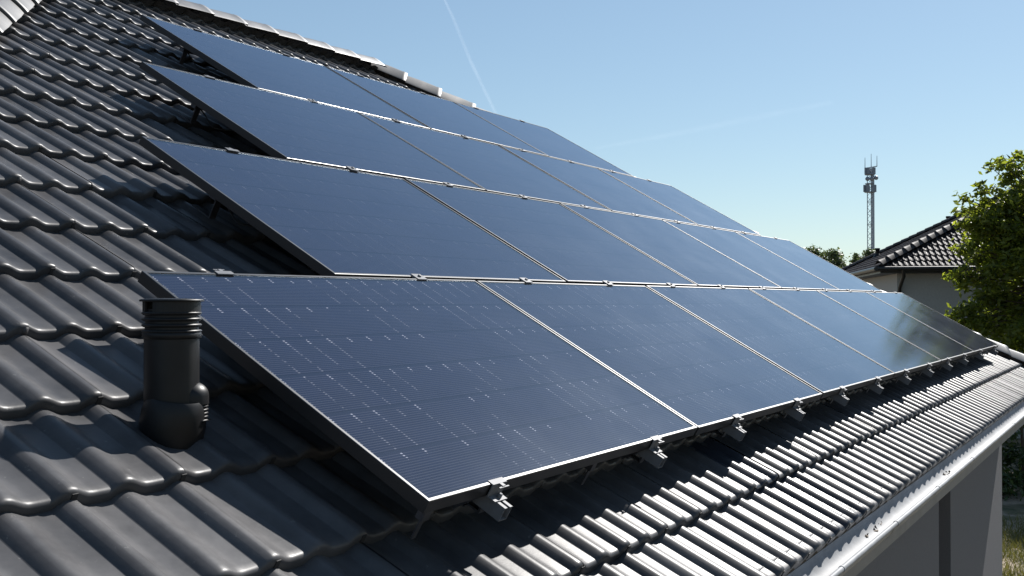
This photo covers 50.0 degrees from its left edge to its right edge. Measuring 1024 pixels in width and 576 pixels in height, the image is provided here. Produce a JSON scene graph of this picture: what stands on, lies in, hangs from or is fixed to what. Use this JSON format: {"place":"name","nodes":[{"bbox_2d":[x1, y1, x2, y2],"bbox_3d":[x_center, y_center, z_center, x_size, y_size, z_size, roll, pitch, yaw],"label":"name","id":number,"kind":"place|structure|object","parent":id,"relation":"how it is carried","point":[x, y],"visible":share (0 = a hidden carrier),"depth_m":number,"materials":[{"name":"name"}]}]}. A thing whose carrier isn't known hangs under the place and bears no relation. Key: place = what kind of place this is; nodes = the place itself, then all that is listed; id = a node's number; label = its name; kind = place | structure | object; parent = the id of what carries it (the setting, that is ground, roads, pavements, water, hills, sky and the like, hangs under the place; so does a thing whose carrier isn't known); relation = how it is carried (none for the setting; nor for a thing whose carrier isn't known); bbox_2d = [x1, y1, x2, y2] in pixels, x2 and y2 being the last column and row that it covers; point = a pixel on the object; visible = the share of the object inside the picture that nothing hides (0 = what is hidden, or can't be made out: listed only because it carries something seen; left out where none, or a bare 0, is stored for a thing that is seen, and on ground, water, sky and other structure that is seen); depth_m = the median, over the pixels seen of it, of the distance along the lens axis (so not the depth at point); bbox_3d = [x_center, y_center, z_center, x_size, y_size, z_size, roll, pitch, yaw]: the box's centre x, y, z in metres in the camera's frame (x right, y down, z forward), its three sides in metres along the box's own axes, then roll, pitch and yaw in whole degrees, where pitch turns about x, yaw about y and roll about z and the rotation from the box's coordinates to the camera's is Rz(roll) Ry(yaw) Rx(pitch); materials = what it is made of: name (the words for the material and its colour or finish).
{"place":"outdoors","nodes":[
{"label":"outdoors","id":0,"kind":"place"},
{"bbox_2d":[186,0,1023,264],"label":"sky","id":1,"kind":"structure","parent":0,"point":[771,115],"materials":[{"name":"blue"}]},
{"bbox_2d":[1002,438,1023,575],"bbox_3d":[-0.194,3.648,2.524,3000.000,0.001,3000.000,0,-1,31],"label":"ground","id":2,"kind":"structure","parent":0,"point":[1013,506],"depth_m":18.90,"materials":[{"name":"green plant"}]},
{"bbox_2d":[0,0,1023,575],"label":"house","id":3,"kind":"structure","parent":2,"relation":"on","point":[98,212],"depth_m":3.64,"materials":[{"name":"tile"}]},
{"bbox_2d":[138,298,210,449],"bbox_3d":[-0.837,0.246,2.706,0.165,0.441,0.160,0,-1,31],"label":"vent pipe","id":4,"kind":"object","parent":3,"relation":"on","point":[174,413],"visible":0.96,"depth_m":2.65,"materials":[{"name":"black plastic"}]},
{"bbox_2d":[169,47,194,64],"bbox_3d":[-1.993,-1.419,6.694,0.106,0.092,0.152,33,16,27],"label":"roof hook","id":5,"kind":"object","parent":3,"relation":"attached to","point":[184,55],"visible":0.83,"depth_m":6.62,"materials":[{"name":"metal"}]},
{"bbox_2d":[177,103,201,123],"bbox_3d":[-1.572,-0.879,5.486,0.106,0.092,0.152,33,16,27],"label":"roof hook","id":6,"kind":"object","parent":3,"relation":"attached to","point":[194,117],"visible":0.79,"depth_m":5.42,"materials":[{"name":"metal"}]},
{"bbox_2d":[192,195,220,218],"bbox_3d":[-1.141,-0.331,4.261,0.106,0.092,0.152,33,16,27],"label":"roof hook","id":7,"kind":"object","parent":3,"relation":"attached to","point":[212,214],"visible":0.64,"depth_m":4.20,"materials":[{"name":"metal"}]},
{"bbox_2d":[213,269,512,521],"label":"mounting rail","id":8,"kind":"object","parent":3,"relation":"attached to","point":[494,504],"visible":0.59,"depth_m":2.82,"materials":[{"name":"metal"}]},
{"bbox_2d":[225,147,666,467],"bbox_3d":[-0.371,0.012,4.236,2.360,0.130,0.109,33,16,27],"label":"mounting rail","id":9,"kind":"object","parent":3,"relation":"attached to","point":[653,455],"visible":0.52,"depth_m":3.71,"materials":[{"name":"metal"}]},
{"bbox_2d":[137,271,697,513],"bbox_3d":[-0.182,0.247,3.556,1.121,0.036,1.722,33,16,27],"label":"solar panel","id":10,"kind":"object","parent":9,"relation":"attached to","point":[426,396],"visible":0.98,"depth_m":3.29,"materials":[{"name":"blue glass"}]},
{"bbox_2d":[410,510,431,538],"bbox_3d":[-0.221,0.560,2.618,0.022,0.085,0.028,33,16,27],"label":"support bracket","id":11,"kind":"object","parent":10,"relation":"attached to","point":[421,517],"visible":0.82,"depth_m":2.61,"materials":[{"name":"metal"}]},
{"bbox_2d":[580,463,596,484],"bbox_3d":[0.232,0.569,3.384,0.022,0.085,0.028,33,16,27],"label":"support bracket","id":12,"kind":"object","parent":10,"relation":"attached to","point":[590,468],"visible":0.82,"depth_m":3.38,"materials":[{"name":"metal"}]},
{"bbox_2d":[204,75,746,440],"bbox_3d":[-0.378,-0.259,5.202,3.502,0.130,0.109,33,16,27],"label":"mounting rail","id":13,"kind":"object","parent":3,"relation":"attached to","point":[735,430],"visible":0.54,"depth_m":4.42,"materials":[{"name":"metal"}]},
{"bbox_2d":[139,62,484,190],"bbox_3d":[-1.023,-0.851,6.046,1.121,0.038,1.722,33,16,27],"label":"solar panel","id":14,"kind":"object","parent":13,"relation":"attached to","point":[279,125],"visible":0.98,"depth_m":5.86,"materials":[{"name":"blue glass"}]},
{"bbox_2d":[201,110,232,130],"bbox_3d":[-1.456,-0.843,5.465,0.209,0.119,0.024,0,-1,-4],"label":"cable","id":15,"kind":"object","parent":14,"relation":"hanging from","point":[213,126],"visible":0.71,"depth_m":5.46,"materials":[{"name":"black rubber"}]},
{"bbox_2d":[139,136,565,282],"bbox_3d":[-0.604,-0.299,4.801,1.121,0.037,1.722,33,16,27],"label":"solar panel","id":16,"kind":"object","parent":13,"relation":"attached to","point":[321,220],"visible":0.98,"depth_m":4.58,"materials":[{"name":"blue glass"}]},
{"bbox_2d":[476,281,821,434],"bbox_3d":[0.704,0.267,5.056,1.121,0.036,1.722,33,16,27],"label":"solar panel","id":17,"kind":"object","parent":13,"relation":"attached to","point":[702,376],"visible":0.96,"depth_m":4.89,"materials":[{"name":"blue glass"}]},
{"bbox_2d":[193,28,804,420],"bbox_3d":[-0.372,-0.529,6.190,4.643,0.130,0.109,33,16,27],"label":"mounting rail","id":18,"kind":"object","parent":3,"relation":"attached to","point":[796,412],"visible":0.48,"depth_m":5.16,"materials":[{"name":"metal"}]},
{"bbox_2d":[140,14,429,128],"bbox_3d":[-1.444,-1.398,7.292,1.121,0.035,1.722,33,16,27],"label":"solar panel","id":19,"kind":"object","parent":18,"relation":"attached to","point":[245,64],"visible":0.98,"depth_m":7.13,"materials":[{"name":"blue glass"}]},
{"bbox_2d":[187,53,217,70],"bbox_3d":[-1.877,-1.382,6.672,0.209,0.119,0.024,0,-1,-4],"label":"cable","id":20,"kind":"object","parent":19,"relation":"hanging from","point":[201,68],"visible":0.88,"depth_m":6.67,"materials":[{"name":"black rubber"}]},
{"bbox_2d":[404,178,697,286],"bbox_3d":[0.284,-0.283,6.300,1.121,0.036,1.722,33,16,27],"label":"solar panel","id":21,"kind":"object","parent":18,"relation":"attached to","point":[567,245],"visible":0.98,"depth_m":6.17,"materials":[{"name":"blue glass"}]},
{"bbox_2d":[282,53,848,405],"bbox_3d":[0.058,-0.521,6.917,4.643,0.130,0.109,33,16,27],"label":"mounting rail","id":22,"kind":"object","parent":3,"relation":"attached to","point":[841,398],"visible":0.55,"depth_m":5.88,"materials":[{"name":"metal"}]},
{"bbox_2d":[646,285,894,398],"bbox_3d":[1.591,0.282,6.554,1.121,0.035,1.722,33,16,27],"label":"solar panel","id":23,"kind":"object","parent":22,"relation":"attached to","point":[825,364],"visible":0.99,"depth_m":6.43,"materials":[{"name":"blue glass"}]},
{"bbox_2d":[357,74,883,393],"bbox_3d":[0.491,-0.513,7.648,4.643,0.130,0.109,33,16,27],"label":"mounting rail","id":24,"kind":"object","parent":3,"relation":"attached to","point":[876,387],"visible":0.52,"depth_m":6.61,"materials":[{"name":"metal"}]},
{"bbox_2d":[358,112,610,210],"bbox_3d":[-0.137,-0.832,7.545,1.121,0.037,1.722,33,16,27],"label":"solar panel","id":25,"kind":"object","parent":24,"relation":"attached to","point":[490,167],"visible":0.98,"depth_m":7.45,"materials":[{"name":"blue glass"}]},
{"bbox_2d":[421,92,911,384],"bbox_3d":[0.924,-0.505,8.380,4.643,0.130,0.109,33,16,27],"label":"mounting rail","id":26,"kind":"object","parent":3,"relation":"attached to","point":[905,379],"visible":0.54,"depth_m":7.34,"materials":[{"name":"metal"}]},
{"bbox_2d":[326,66,547,155],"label":"solar panel","id":27,"kind":"object","parent":26,"relation":"attached to","point":[440,114],"visible":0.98,"depth_m":8.71,"materials":[{"name":"blue glass"}]},
{"bbox_2d":[499,145,697,225],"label":"solar panel","id":28,"kind":"object","parent":26,"relation":"attached to","point":[606,190],"visible":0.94,"depth_m":8.93,"materials":[{"name":"blue glass"}]},
{"bbox_2d":[560,203,780,288],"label":"solar panel","id":29,"kind":"object","parent":26,"relation":"attached to","point":[684,254],"visible":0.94,"depth_m":7.70,"materials":[{"name":"blue glass"}]},
{"bbox_2d":[748,288,940,377],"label":"solar panel","id":30,"kind":"object","parent":26,"relation":"attached to","point":[878,344],"visible":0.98,"depth_m":7.96,"materials":[{"name":"blue glass"}]},
{"bbox_2d":[474,107,933,376],"bbox_3d":[1.356,-0.497,9.111,4.643,0.130,0.109,33,16,27],"label":"mounting rail","id":31,"kind":"object","parent":3,"relation":"attached to","point":[927,371],"visible":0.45,"depth_m":8.08,"materials":[{"name":"metal"}]},
{"bbox_2d":[455,102,633,176],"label":"solar panel","id":32,"kind":"object","parent":31,"relation":"attached to","point":[548,142],"visible":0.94,"depth_m":10.21,"materials":[{"name":"blue glass"}]},
{"bbox_2d":[520,120,952,370],"bbox_3d":[1.789,-0.489,9.843,4.643,0.130,0.109,33,16,27],"label":"mounting rail","id":33,"kind":"object","parent":3,"relation":"attached to","point":[947,365],"visible":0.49,"depth_m":8.81,"materials":[{"name":"metal"}]},
{"bbox_2d":[598,168,760,235],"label":"solar panel","id":34,"kind":"object","parent":33,"relation":"attached to","point":[692,209],"visible":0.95,"depth_m":10.45,"materials":[{"name":"blue glass"}]},
{"bbox_2d":[663,220,839,290],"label":"solar panel","id":35,"kind":"object","parent":33,"relation":"attached to","point":[779,271],"visible":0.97,"depth_m":9.21,"materials":[{"name":"blue glass"}]},
{"bbox_2d":[647,179,968,364],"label":"mounting rail","id":36,"kind":"object","parent":3,"relation":"attached to","point":[963,360],"visible":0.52,"depth_m":9.53,"materials":[{"name":"metal"}]},
{"bbox_2d":[736,232,881,291],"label":"solar panel","id":37,"kind":"object","parent":36,"relation":"attached to","point":[840,279],"visible":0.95,"depth_m":10.72,"materials":[{"name":"blue glass"}]},
{"bbox_2d":[817,290,973,363],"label":"solar panel","id":38,"kind":"object","parent":36,"relation":"attached to","point":[913,331],"visible":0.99,"depth_m":9.45,"materials":[{"name":"blue glass"}]},
{"bbox_2d":[774,237,983,359],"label":"mounting rail","id":39,"kind":"object","parent":3,"relation":"attached to","point":[979,355],"visible":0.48,"depth_m":10.37,"materials":[{"name":"metal"}]},
{"bbox_2d":[867,292,997,354],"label":"solar panel","id":40,"kind":"object","parent":39,"relation":"attached to","point":[975,342],"visible":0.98,"depth_m":10.97,"materials":[{"name":"blue glass"}]},
{"bbox_2d":[864,471,950,536],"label":"fallen leaves","id":41,"kind":"object","parent":3,"relation":"on","point":[881,521],"visible":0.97,"depth_m":4.72,"materials":[{"name":"brown plant"}]},
{"bbox_2d":[893,291,997,354],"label":"mounting rail","id":42,"kind":"object","parent":3,"relation":"attached to","point":[993,351],"visible":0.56,"depth_m":11.25,"materials":[{"name":"metal"}]},
{"bbox_2d":[804,246,849,268],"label":"tree","id":43,"kind":"object","parent":2,"relation":"on","point":[834,257],"visible":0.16,"depth_m":109.11,"materials":[{"name":"green plant"}]},
{"bbox_2d":[848,248,874,263],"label":"tree","id":44,"kind":"object","parent":2,"relation":"on","point":[866,253],"visible":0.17,"depth_m":119.82,"materials":[{"name":"green plant"}]},
{"bbox_2d":[863,162,877,249],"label":"radio mast","id":45,"kind":"object","parent":2,"relation":"on","point":[871,171],"visible":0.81,"depth_m":249.68,"materials":[{"name":"grey metal"}]},
{"bbox_2d":[842,187,1023,437],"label":"house","id":46,"kind":"structure","parent":2,"relation":"on","point":[915,266],"depth_m":29.33,"materials":[{"name":"grey tile"}]},
{"bbox_2d":[873,248,879,257],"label":"vent pipe","id":47,"kind":"object","parent":46,"relation":"on","point":[877,253],"visible":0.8,"depth_m":40.92,"materials":[{"name":"black plastic"}]},
{"bbox_2d":[941,150,1023,446],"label":"tree","id":48,"kind":"object","parent":2,"relation":"on","point":[999,248],"visible":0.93,"depth_m":23.80,"materials":[{"name":"green plant"}]},
{"bbox_2d":[1002,425,1023,500],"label":"hedge","id":49,"kind":"object","parent":2,"relation":"on","point":[1016,481],"visible":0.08,"depth_m":20.22,"materials":[{"name":"green plant"}]},
{"bbox_2d":[1002,512,1023,575],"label":"grass","id":50,"kind":"structure","parent":0,"point":[1007,554],"depth_m":15.91,"materials":[{"name":"green plant"}]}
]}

